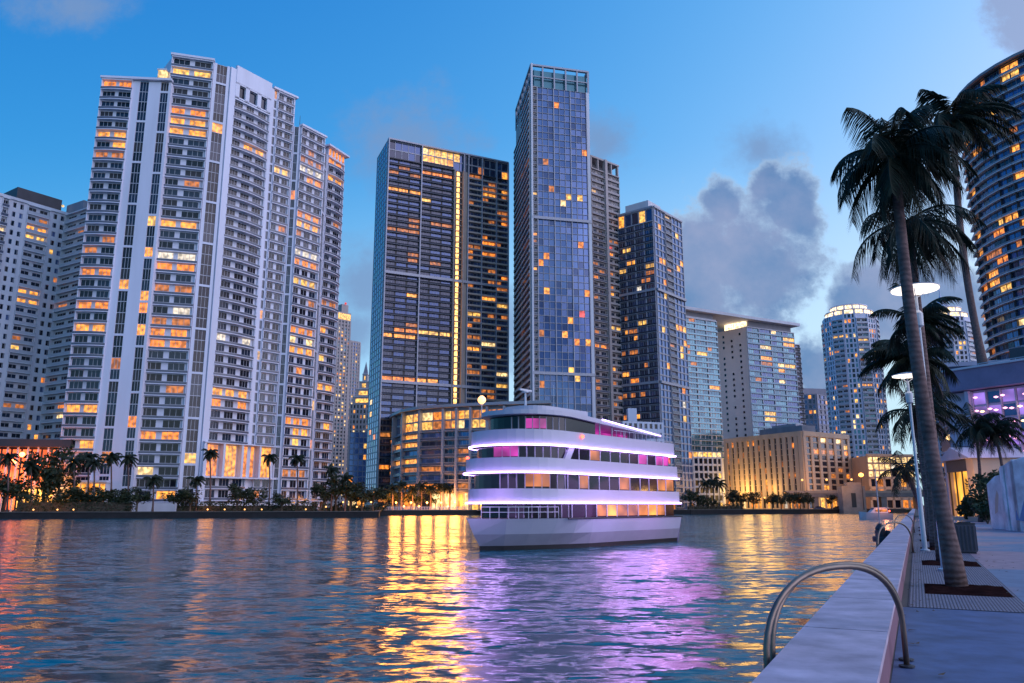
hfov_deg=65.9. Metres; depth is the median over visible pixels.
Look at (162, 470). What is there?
window
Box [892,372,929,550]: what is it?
street lamp
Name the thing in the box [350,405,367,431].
window
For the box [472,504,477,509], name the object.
window
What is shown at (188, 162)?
window
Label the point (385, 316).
window
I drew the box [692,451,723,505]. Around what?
parking podium
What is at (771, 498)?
broadleaf tree
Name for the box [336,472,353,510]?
palm
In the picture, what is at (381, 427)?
window
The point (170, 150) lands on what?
window
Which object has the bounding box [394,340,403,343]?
window
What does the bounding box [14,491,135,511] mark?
hedge
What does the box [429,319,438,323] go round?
window
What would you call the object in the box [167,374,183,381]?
window
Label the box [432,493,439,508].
window
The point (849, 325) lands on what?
window
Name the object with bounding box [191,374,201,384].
window
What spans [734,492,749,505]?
broadleaf tree
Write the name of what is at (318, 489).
broadleaf tree
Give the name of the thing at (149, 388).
window
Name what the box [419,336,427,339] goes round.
window
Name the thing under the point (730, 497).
broadleaf tree
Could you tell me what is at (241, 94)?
window
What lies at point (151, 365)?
window
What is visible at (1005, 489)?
painted wall
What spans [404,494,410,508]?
window
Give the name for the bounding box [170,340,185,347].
window
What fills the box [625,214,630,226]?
window
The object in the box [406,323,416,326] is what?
window
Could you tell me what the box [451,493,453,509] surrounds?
window
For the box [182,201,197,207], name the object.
window
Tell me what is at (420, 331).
window
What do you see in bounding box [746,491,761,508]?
broadleaf tree
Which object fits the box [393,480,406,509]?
palm
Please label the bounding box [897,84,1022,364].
roof palm
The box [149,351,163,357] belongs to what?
window
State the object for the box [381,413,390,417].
window
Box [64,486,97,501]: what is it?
broadleaf tree
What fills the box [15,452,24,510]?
globe lamp
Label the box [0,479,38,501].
broadleaf tree
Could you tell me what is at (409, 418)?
window
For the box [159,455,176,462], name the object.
window
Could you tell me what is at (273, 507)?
hedge
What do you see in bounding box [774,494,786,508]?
broadleaf tree
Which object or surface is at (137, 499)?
broadleaf tree
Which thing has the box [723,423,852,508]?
tan hotel
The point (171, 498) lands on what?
broadleaf tree
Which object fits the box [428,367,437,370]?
window
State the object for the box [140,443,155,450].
window
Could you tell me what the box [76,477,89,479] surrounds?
window
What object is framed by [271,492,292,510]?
broadleaf tree
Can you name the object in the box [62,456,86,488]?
palm
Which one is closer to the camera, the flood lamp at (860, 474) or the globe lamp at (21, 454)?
the globe lamp at (21, 454)
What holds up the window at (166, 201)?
in the condominium tower at (206, 310)
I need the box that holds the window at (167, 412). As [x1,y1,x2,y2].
[164,408,181,415]
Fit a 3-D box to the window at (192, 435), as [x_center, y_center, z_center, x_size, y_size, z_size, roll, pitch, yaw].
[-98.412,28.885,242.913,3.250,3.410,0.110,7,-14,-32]
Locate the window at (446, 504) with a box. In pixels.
[444,493,448,509]
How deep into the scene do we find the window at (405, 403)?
337.31 m
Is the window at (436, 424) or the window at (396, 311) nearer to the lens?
the window at (436, 424)
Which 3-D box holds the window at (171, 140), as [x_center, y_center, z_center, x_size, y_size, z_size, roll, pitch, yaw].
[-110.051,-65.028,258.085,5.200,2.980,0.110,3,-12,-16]
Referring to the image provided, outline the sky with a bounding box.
[0,0,1023,504]
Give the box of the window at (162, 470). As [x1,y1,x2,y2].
[158,467,177,474]
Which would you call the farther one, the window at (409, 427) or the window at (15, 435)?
the window at (409, 427)
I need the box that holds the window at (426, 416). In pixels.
[423,412,432,420]
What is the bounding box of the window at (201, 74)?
[194,71,209,77]
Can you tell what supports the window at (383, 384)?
in the dark glass tower at (439, 335)
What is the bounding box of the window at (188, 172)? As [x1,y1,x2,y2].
[185,170,200,176]
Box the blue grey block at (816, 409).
[803,388,829,432]
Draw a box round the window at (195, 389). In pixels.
[190,384,201,395]
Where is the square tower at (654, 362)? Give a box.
[617,200,694,509]
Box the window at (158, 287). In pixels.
[155,284,168,290]
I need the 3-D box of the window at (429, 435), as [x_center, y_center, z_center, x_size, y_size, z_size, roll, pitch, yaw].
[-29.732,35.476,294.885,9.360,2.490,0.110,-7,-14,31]
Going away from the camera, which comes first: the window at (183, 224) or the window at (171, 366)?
the window at (171, 366)
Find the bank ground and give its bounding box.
[889,509,1022,682]
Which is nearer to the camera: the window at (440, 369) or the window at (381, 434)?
the window at (381, 434)
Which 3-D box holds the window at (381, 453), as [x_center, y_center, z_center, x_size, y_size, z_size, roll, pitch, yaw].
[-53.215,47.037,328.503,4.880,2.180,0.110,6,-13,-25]
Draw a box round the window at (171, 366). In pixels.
[168,363,184,369]
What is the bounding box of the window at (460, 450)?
[459,449,468,452]
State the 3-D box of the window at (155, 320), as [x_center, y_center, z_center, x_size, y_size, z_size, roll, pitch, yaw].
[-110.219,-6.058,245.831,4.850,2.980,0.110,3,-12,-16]
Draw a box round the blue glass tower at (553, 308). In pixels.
[513,63,595,417]
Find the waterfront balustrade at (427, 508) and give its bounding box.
[388,507,465,509]
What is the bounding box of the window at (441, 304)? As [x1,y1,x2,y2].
[440,303,450,306]
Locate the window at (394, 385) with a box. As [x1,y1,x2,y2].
[393,384,402,386]
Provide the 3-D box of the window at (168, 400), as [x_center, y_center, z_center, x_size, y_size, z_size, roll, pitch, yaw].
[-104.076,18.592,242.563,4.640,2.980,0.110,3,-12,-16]
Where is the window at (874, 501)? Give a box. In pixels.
[873,500,876,507]
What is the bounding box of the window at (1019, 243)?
[965,57,1023,359]
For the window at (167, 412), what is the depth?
241.95 m
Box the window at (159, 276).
[156,273,170,280]
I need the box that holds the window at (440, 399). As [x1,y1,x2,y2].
[439,398,448,401]
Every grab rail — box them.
[763,561,914,668]
[877,521,914,552]
[894,514,915,532]
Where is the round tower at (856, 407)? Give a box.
[821,303,891,457]
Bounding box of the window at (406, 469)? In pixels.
[405,467,416,472]
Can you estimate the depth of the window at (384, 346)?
337.81 m
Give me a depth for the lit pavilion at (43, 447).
232.00 m
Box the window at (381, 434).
[380,433,389,436]
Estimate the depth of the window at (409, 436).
302.88 m
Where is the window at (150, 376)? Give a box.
[147,373,161,380]
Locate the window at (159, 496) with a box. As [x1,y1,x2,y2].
[156,491,174,498]
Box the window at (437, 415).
[433,412,441,419]
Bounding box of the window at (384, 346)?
[383,345,392,348]
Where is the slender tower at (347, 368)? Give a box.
[329,302,360,506]
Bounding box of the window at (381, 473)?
[379,471,387,475]
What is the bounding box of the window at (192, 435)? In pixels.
[186,430,197,440]
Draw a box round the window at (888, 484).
[885,479,890,486]
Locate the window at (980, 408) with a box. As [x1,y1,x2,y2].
[975,405,986,416]
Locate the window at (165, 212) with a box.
[162,209,175,215]
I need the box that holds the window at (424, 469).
[422,467,440,471]
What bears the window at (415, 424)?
in the curved low block at (430, 445)
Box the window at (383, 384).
[382,383,391,385]
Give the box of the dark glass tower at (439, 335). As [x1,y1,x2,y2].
[364,137,508,506]
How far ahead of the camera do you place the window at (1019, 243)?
304.21 m
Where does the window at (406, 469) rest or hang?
in the curved low block at (430, 445)
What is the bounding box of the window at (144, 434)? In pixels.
[141,431,155,438]
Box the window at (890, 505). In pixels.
[887,500,892,507]
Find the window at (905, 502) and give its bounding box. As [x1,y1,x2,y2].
[903,500,907,507]
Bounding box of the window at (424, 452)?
[422,450,440,454]
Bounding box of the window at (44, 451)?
[39,450,50,484]
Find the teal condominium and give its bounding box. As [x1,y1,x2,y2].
[686,306,805,505]
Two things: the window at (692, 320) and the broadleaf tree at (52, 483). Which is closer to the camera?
the broadleaf tree at (52, 483)
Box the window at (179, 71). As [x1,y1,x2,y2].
[173,68,188,74]
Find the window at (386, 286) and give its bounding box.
[385,285,394,288]
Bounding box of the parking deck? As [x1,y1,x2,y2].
[851,454,915,508]
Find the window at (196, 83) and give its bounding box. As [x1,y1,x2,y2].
[193,81,207,87]
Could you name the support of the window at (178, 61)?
in the condominium tower at (206, 310)
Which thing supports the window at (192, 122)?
in the condominium tower at (206, 310)
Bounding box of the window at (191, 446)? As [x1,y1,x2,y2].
[185,441,196,452]
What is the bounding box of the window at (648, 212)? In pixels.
[646,209,651,220]
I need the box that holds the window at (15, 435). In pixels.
[0,200,63,438]
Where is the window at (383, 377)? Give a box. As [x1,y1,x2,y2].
[382,376,391,379]
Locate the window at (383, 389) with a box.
[382,388,390,392]
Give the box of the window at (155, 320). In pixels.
[152,317,166,323]
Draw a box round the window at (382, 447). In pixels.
[380,445,388,449]
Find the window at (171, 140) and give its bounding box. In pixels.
[169,137,183,144]
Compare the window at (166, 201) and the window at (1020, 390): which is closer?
the window at (1020, 390)
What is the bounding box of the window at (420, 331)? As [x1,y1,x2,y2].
[419,330,427,333]
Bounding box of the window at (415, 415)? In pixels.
[414,414,417,421]
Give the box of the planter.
[952,516,990,521]
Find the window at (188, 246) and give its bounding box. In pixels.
[179,243,193,249]
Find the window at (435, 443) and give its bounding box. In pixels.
[422,441,440,445]
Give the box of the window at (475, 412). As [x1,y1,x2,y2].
[445,409,502,487]
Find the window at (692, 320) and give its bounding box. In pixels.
[686,318,802,453]
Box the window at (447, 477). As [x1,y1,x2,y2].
[445,475,453,479]
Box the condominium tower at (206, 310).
[54,52,349,510]
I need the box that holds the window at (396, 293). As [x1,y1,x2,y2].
[395,292,405,295]
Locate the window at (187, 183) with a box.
[184,180,198,186]
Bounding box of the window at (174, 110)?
[172,108,184,113]
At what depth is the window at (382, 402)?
332.93 m
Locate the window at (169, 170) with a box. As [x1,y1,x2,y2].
[166,168,180,174]
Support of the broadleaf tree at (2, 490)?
on the far bank ground
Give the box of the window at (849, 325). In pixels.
[823,314,889,457]
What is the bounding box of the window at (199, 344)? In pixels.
[59,64,341,506]
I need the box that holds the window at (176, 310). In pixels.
[173,307,189,314]
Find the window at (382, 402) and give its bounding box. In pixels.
[381,401,390,404]
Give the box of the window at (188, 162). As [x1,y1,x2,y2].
[186,160,202,166]
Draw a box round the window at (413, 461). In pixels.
[405,459,416,463]
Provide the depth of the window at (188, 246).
252.73 m
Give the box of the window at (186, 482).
[182,476,193,487]
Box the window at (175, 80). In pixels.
[173,78,188,84]
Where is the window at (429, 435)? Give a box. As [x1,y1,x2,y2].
[422,433,440,437]
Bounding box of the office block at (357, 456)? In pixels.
[347,432,366,505]
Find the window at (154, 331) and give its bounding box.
[151,328,164,335]
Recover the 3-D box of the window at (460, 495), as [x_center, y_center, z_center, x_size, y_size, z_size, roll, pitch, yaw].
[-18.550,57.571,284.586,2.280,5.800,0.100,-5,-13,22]
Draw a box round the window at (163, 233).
[160,230,174,237]
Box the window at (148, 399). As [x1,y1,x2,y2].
[144,396,159,403]
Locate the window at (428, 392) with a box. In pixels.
[427,391,437,395]
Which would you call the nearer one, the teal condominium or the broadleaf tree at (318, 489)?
the broadleaf tree at (318, 489)
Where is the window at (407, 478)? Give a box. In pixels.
[405,476,415,480]
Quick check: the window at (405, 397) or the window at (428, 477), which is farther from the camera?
the window at (405, 397)
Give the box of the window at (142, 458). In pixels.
[139,455,154,462]
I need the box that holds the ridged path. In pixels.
[908,517,1023,612]
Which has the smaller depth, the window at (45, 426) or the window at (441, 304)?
the window at (45, 426)
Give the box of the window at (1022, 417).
[1020,416,1023,428]
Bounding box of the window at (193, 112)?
[191,110,204,116]
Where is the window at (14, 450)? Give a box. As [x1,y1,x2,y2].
[10,449,20,481]
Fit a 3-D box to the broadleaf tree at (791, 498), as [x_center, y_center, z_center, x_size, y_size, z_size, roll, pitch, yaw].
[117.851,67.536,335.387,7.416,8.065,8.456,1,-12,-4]
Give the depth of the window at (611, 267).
352.81 m
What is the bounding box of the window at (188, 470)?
[183,465,194,475]
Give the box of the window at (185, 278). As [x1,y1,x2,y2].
[176,275,190,281]
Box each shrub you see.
[955,505,974,518]
[960,494,977,516]
[965,469,999,505]
[970,500,990,523]
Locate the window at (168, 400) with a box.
[165,397,181,404]
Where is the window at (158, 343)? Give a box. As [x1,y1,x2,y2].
[150,339,164,346]
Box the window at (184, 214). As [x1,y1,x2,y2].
[181,211,197,217]
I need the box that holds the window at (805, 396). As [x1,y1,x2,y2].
[804,395,816,431]
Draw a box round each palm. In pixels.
[0,452,19,511]
[22,461,42,500]
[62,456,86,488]
[75,452,99,491]
[83,457,105,501]
[100,452,122,488]
[118,454,138,492]
[143,474,163,510]
[186,476,205,510]
[201,448,218,505]
[261,454,277,505]
[288,454,305,502]
[324,463,338,510]
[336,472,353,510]
[385,483,398,509]
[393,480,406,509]
[404,485,418,509]
[414,481,427,509]
[424,484,436,509]
[434,483,447,509]
[443,484,453,509]
[698,477,714,504]
[707,475,721,500]
[716,480,727,505]
[830,104,979,586]
[851,204,987,560]
[858,317,965,539]
[869,283,965,547]
[875,383,970,530]
[875,450,946,521]
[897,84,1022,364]
[942,402,1005,521]
[960,413,1023,465]
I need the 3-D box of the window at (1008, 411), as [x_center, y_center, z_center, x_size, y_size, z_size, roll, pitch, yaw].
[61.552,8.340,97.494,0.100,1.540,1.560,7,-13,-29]
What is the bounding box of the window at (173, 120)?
[171,117,184,123]
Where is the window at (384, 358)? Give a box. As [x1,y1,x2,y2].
[383,357,392,361]
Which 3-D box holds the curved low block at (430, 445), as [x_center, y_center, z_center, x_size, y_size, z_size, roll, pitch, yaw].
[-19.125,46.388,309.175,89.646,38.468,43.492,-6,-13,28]
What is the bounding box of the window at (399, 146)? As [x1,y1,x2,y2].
[365,141,506,506]
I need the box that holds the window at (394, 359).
[393,358,403,361]
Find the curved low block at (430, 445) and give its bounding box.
[389,400,551,510]
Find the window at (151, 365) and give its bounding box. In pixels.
[148,362,160,368]
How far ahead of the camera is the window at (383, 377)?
335.18 m
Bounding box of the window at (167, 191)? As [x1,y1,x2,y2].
[164,189,177,194]
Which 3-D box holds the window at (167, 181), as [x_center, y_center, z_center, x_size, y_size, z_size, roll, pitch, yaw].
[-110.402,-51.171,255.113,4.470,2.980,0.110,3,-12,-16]
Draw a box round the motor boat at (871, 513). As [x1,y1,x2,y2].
[859,508,892,518]
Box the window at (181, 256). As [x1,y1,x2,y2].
[178,253,194,260]
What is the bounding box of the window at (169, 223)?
[161,220,175,226]
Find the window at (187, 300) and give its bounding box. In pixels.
[174,296,191,303]
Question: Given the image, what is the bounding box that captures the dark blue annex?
[939,359,1009,494]
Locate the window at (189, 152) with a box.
[187,150,202,156]
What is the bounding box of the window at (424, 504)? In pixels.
[422,493,429,508]
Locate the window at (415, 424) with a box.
[413,423,417,430]
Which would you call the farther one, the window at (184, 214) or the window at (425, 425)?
the window at (425, 425)
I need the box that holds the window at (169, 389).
[166,385,183,392]
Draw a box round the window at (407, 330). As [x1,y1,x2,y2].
[406,329,416,332]
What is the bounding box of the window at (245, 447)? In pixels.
[242,446,253,476]
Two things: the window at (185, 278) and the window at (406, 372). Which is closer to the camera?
the window at (185, 278)
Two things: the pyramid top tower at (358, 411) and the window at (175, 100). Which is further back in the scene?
the pyramid top tower at (358, 411)
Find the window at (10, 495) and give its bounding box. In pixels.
[5,495,14,509]
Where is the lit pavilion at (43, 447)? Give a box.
[0,439,72,511]
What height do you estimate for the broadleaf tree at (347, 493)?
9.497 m
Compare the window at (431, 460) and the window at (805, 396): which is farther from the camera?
the window at (805, 396)
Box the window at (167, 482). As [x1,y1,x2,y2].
[158,479,175,486]
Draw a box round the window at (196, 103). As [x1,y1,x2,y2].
[191,100,207,106]
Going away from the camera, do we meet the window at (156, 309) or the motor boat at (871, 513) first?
the motor boat at (871, 513)
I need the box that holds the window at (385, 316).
[384,315,393,318]
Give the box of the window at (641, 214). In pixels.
[639,211,644,222]
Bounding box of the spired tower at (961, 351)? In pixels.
[929,283,976,484]
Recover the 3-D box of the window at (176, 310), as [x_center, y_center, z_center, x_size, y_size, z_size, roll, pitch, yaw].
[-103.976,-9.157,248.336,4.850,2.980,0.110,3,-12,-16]
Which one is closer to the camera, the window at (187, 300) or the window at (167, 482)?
the window at (167, 482)
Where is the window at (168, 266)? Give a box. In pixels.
[157,262,171,269]
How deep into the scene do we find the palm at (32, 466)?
214.29 m
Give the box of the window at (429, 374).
[428,373,437,376]
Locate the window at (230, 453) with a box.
[224,445,235,475]
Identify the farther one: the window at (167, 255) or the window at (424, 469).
the window at (424, 469)
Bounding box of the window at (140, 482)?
[136,479,148,486]
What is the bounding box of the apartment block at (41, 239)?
[0,187,87,438]
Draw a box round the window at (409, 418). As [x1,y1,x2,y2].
[406,415,412,422]
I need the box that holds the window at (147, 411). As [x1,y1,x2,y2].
[143,408,156,415]
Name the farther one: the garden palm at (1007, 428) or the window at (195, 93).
the window at (195, 93)
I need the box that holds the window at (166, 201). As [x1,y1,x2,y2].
[163,199,176,205]
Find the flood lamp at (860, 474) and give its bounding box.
[858,473,864,509]
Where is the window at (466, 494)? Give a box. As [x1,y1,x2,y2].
[465,493,467,509]
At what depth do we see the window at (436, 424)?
294.71 m
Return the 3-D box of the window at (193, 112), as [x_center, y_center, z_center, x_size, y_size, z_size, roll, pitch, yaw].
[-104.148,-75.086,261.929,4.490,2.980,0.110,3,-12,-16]
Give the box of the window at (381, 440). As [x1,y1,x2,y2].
[380,439,388,442]
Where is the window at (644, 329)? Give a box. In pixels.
[619,209,690,508]
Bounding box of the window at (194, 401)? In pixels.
[189,395,200,406]
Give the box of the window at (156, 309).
[153,306,167,312]
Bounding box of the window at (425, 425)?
[422,422,431,429]
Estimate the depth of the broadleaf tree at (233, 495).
220.91 m
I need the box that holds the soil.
[918,527,1012,596]
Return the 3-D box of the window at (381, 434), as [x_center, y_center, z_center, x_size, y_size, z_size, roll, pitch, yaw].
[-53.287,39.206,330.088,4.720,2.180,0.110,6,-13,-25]
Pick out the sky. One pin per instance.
(725, 116)
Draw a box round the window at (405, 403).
[404,402,414,405]
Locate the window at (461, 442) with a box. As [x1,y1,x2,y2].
[459,440,468,444]
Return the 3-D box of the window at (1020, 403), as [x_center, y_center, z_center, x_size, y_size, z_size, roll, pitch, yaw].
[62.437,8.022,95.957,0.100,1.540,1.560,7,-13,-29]
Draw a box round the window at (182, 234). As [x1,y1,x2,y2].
[180,232,196,239]
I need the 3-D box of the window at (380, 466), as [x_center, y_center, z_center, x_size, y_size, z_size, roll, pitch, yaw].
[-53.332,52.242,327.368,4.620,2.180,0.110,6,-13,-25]
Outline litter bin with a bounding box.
[954,522,977,553]
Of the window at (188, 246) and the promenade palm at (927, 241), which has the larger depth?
the window at (188, 246)
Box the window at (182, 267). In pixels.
[177,264,193,270]
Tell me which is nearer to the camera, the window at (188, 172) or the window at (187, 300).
the window at (187, 300)
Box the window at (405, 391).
[404,390,414,393]
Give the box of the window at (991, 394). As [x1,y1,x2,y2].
[987,390,999,402]
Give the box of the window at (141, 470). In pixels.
[138,467,152,474]
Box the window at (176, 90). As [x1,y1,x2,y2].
[174,88,186,94]
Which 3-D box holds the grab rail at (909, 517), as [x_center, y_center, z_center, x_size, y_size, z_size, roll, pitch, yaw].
[22.882,10.860,45.950,2.888,1.557,0.304,10,-15,-41]
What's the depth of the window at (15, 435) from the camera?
279.85 m
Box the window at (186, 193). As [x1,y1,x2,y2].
[183,190,199,197]
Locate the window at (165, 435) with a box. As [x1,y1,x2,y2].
[162,432,178,439]
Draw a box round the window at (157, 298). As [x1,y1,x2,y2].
[154,295,169,301]
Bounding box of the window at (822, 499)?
[821,498,824,507]
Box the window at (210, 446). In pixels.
[206,444,217,475]
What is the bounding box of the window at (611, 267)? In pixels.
[591,170,621,399]
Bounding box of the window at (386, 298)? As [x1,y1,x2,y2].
[385,297,393,300]
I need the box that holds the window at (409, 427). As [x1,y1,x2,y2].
[406,424,412,431]
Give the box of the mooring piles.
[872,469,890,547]
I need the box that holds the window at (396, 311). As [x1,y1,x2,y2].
[395,310,405,313]
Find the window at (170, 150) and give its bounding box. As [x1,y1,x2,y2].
[168,148,182,154]
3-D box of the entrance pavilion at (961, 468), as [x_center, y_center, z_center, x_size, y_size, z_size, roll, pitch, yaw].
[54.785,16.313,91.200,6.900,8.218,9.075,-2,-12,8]
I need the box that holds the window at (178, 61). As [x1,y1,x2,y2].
[174,58,189,64]
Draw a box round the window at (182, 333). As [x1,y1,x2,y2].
[171,329,186,336]
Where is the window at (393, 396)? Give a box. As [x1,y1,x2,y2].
[392,395,402,399]
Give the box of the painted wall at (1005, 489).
[987,457,1023,531]
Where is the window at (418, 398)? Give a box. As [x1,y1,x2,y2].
[417,397,425,400]
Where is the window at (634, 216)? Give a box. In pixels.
[632,212,637,224]
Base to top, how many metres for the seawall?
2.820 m
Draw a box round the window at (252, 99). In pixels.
[249,92,255,104]
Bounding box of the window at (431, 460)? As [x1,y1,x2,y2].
[422,458,439,462]
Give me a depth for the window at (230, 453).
251.28 m
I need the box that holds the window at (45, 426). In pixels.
[44,425,51,428]
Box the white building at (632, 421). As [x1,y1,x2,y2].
[619,408,663,441]
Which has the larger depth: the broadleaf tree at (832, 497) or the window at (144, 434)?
the broadleaf tree at (832, 497)
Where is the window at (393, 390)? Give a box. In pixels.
[392,389,403,392]
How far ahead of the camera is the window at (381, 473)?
326.93 m
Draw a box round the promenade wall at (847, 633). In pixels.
[752,509,914,682]
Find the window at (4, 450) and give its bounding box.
[0,449,10,479]
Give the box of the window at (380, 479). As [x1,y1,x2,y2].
[379,478,388,481]
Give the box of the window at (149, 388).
[145,385,159,391]
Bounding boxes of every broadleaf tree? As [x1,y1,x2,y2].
[0,471,29,511]
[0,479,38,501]
[17,444,76,500]
[36,463,81,496]
[48,488,87,504]
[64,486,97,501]
[85,486,118,501]
[106,488,131,501]
[121,486,156,510]
[161,487,194,510]
[175,489,202,510]
[227,483,252,510]
[240,486,267,510]
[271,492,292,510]
[309,483,336,506]
[325,474,349,510]
[337,480,366,510]
[347,486,376,510]
[363,487,386,510]
[377,488,395,503]
[387,491,407,509]
[406,494,426,509]
[427,491,439,506]
[681,489,699,503]
[693,494,706,505]
[703,496,719,508]
[722,490,741,505]
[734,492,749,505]
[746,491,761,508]
[764,493,778,508]
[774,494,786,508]
[781,491,798,508]
[792,491,807,508]
[802,493,814,508]
[823,494,837,508]
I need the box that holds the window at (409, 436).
[406,434,416,439]
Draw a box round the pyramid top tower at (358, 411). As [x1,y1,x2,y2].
[346,363,368,506]
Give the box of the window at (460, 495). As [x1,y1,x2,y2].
[458,493,462,509]
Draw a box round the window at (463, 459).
[459,457,465,461]
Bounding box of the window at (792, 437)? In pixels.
[727,437,796,496]
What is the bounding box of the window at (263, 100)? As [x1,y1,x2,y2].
[261,98,265,109]
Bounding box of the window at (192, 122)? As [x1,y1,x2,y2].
[190,120,204,126]
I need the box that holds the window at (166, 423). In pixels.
[163,420,179,427]
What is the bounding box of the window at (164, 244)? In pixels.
[159,241,172,247]
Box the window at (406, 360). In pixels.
[405,359,414,362]
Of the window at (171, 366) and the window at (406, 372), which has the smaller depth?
the window at (171, 366)
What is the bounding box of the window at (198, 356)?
[193,351,203,361]
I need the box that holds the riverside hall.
[936,347,1023,451]
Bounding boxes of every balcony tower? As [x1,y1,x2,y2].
[590,155,622,423]
[952,49,1023,359]
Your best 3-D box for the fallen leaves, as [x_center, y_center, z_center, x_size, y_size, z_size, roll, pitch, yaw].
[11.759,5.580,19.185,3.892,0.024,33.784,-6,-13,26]
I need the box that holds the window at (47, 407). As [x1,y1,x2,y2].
[46,406,54,409]
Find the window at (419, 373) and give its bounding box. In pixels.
[418,372,426,375]
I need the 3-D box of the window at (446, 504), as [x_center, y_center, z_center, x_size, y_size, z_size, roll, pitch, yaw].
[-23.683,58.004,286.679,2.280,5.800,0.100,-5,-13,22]
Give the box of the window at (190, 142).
[188,140,204,146]
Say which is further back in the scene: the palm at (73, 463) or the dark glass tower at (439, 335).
the dark glass tower at (439, 335)
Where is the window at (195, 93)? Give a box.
[192,90,207,96]
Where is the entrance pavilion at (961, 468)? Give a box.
[940,447,1023,516]
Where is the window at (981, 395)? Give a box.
[973,392,985,404]
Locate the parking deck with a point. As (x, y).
(867, 465)
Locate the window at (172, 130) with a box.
[170,127,182,133]
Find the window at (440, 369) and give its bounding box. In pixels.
[439,368,449,371]
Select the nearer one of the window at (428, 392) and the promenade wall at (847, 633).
the promenade wall at (847, 633)
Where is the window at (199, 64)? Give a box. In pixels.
[195,61,210,67]
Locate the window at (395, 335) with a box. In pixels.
[394,334,404,337]
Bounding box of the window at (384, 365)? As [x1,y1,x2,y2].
[383,363,391,367]
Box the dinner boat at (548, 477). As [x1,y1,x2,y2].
[463,385,681,550]
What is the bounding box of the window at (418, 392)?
[417,391,425,394]
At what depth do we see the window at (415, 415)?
302.18 m
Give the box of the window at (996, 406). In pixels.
[989,404,1001,413]
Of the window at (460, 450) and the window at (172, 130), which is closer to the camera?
the window at (172, 130)
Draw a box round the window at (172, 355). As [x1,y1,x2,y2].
[169,352,186,358]
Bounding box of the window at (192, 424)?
[187,419,198,429]
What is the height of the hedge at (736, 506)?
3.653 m
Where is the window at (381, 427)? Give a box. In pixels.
[380,426,389,430]
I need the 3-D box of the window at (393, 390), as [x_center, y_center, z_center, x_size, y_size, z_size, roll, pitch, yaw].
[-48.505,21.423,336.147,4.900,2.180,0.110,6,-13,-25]
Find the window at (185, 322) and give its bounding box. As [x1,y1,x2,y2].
[172,318,189,325]
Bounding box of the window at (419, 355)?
[418,354,426,357]
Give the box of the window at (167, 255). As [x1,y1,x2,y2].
[158,252,173,258]
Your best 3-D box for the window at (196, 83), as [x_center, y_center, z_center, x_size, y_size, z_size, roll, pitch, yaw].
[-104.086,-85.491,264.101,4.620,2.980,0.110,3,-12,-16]
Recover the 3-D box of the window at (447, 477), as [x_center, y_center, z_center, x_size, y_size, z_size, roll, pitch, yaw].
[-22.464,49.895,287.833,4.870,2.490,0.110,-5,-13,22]
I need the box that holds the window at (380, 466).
[379,465,388,468]
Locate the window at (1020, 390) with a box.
[1017,387,1023,399]
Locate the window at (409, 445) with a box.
[406,443,416,447]
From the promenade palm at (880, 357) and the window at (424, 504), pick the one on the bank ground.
the promenade palm at (880, 357)
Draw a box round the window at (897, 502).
[895,500,900,507]
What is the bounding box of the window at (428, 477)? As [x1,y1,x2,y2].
[421,475,439,479]
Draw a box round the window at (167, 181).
[165,178,177,184]
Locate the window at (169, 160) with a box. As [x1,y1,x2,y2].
[167,158,180,164]
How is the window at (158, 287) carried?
in the condominium tower at (206, 310)
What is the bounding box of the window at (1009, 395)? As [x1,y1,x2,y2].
[1002,388,1014,401]
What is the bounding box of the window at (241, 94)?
[239,87,243,98]
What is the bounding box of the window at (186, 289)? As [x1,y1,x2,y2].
[175,285,191,292]
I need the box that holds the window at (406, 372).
[405,371,414,375]
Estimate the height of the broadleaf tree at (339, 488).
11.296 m
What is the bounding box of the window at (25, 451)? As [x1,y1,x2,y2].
[19,450,30,483]
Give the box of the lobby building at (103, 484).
[68,480,110,501]
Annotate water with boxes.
[0,513,907,682]
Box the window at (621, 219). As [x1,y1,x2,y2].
[619,216,623,227]
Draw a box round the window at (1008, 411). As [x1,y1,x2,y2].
[1004,402,1016,415]
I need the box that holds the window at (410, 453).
[405,451,416,455]
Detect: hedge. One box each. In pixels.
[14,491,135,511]
[177,499,318,510]
[319,502,392,511]
[687,502,744,508]
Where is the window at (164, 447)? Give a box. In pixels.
[161,443,177,450]
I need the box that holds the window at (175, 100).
[173,98,185,103]
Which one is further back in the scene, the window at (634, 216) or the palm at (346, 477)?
the window at (634, 216)
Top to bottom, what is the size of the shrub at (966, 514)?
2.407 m
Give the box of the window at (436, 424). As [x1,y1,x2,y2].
[433,421,440,428]
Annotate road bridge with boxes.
[786,478,922,512]
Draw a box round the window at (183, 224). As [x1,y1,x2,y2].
[181,222,195,228]
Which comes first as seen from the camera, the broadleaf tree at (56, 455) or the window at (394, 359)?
the broadleaf tree at (56, 455)
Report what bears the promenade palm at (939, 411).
on the soil
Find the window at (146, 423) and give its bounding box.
[142,419,155,426]
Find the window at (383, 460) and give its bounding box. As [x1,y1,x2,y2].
[379,458,388,462]
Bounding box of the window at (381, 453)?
[380,452,389,455]
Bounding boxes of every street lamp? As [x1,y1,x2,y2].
[890,282,942,570]
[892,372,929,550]
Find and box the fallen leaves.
[903,541,1014,674]
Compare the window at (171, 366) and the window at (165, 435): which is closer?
the window at (165, 435)
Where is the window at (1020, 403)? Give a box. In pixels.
[1018,401,1023,414]
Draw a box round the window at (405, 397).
[404,396,413,399]
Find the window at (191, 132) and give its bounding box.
[189,130,205,136]
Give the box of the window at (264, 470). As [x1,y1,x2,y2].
[260,447,270,476]
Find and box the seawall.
[0,509,905,518]

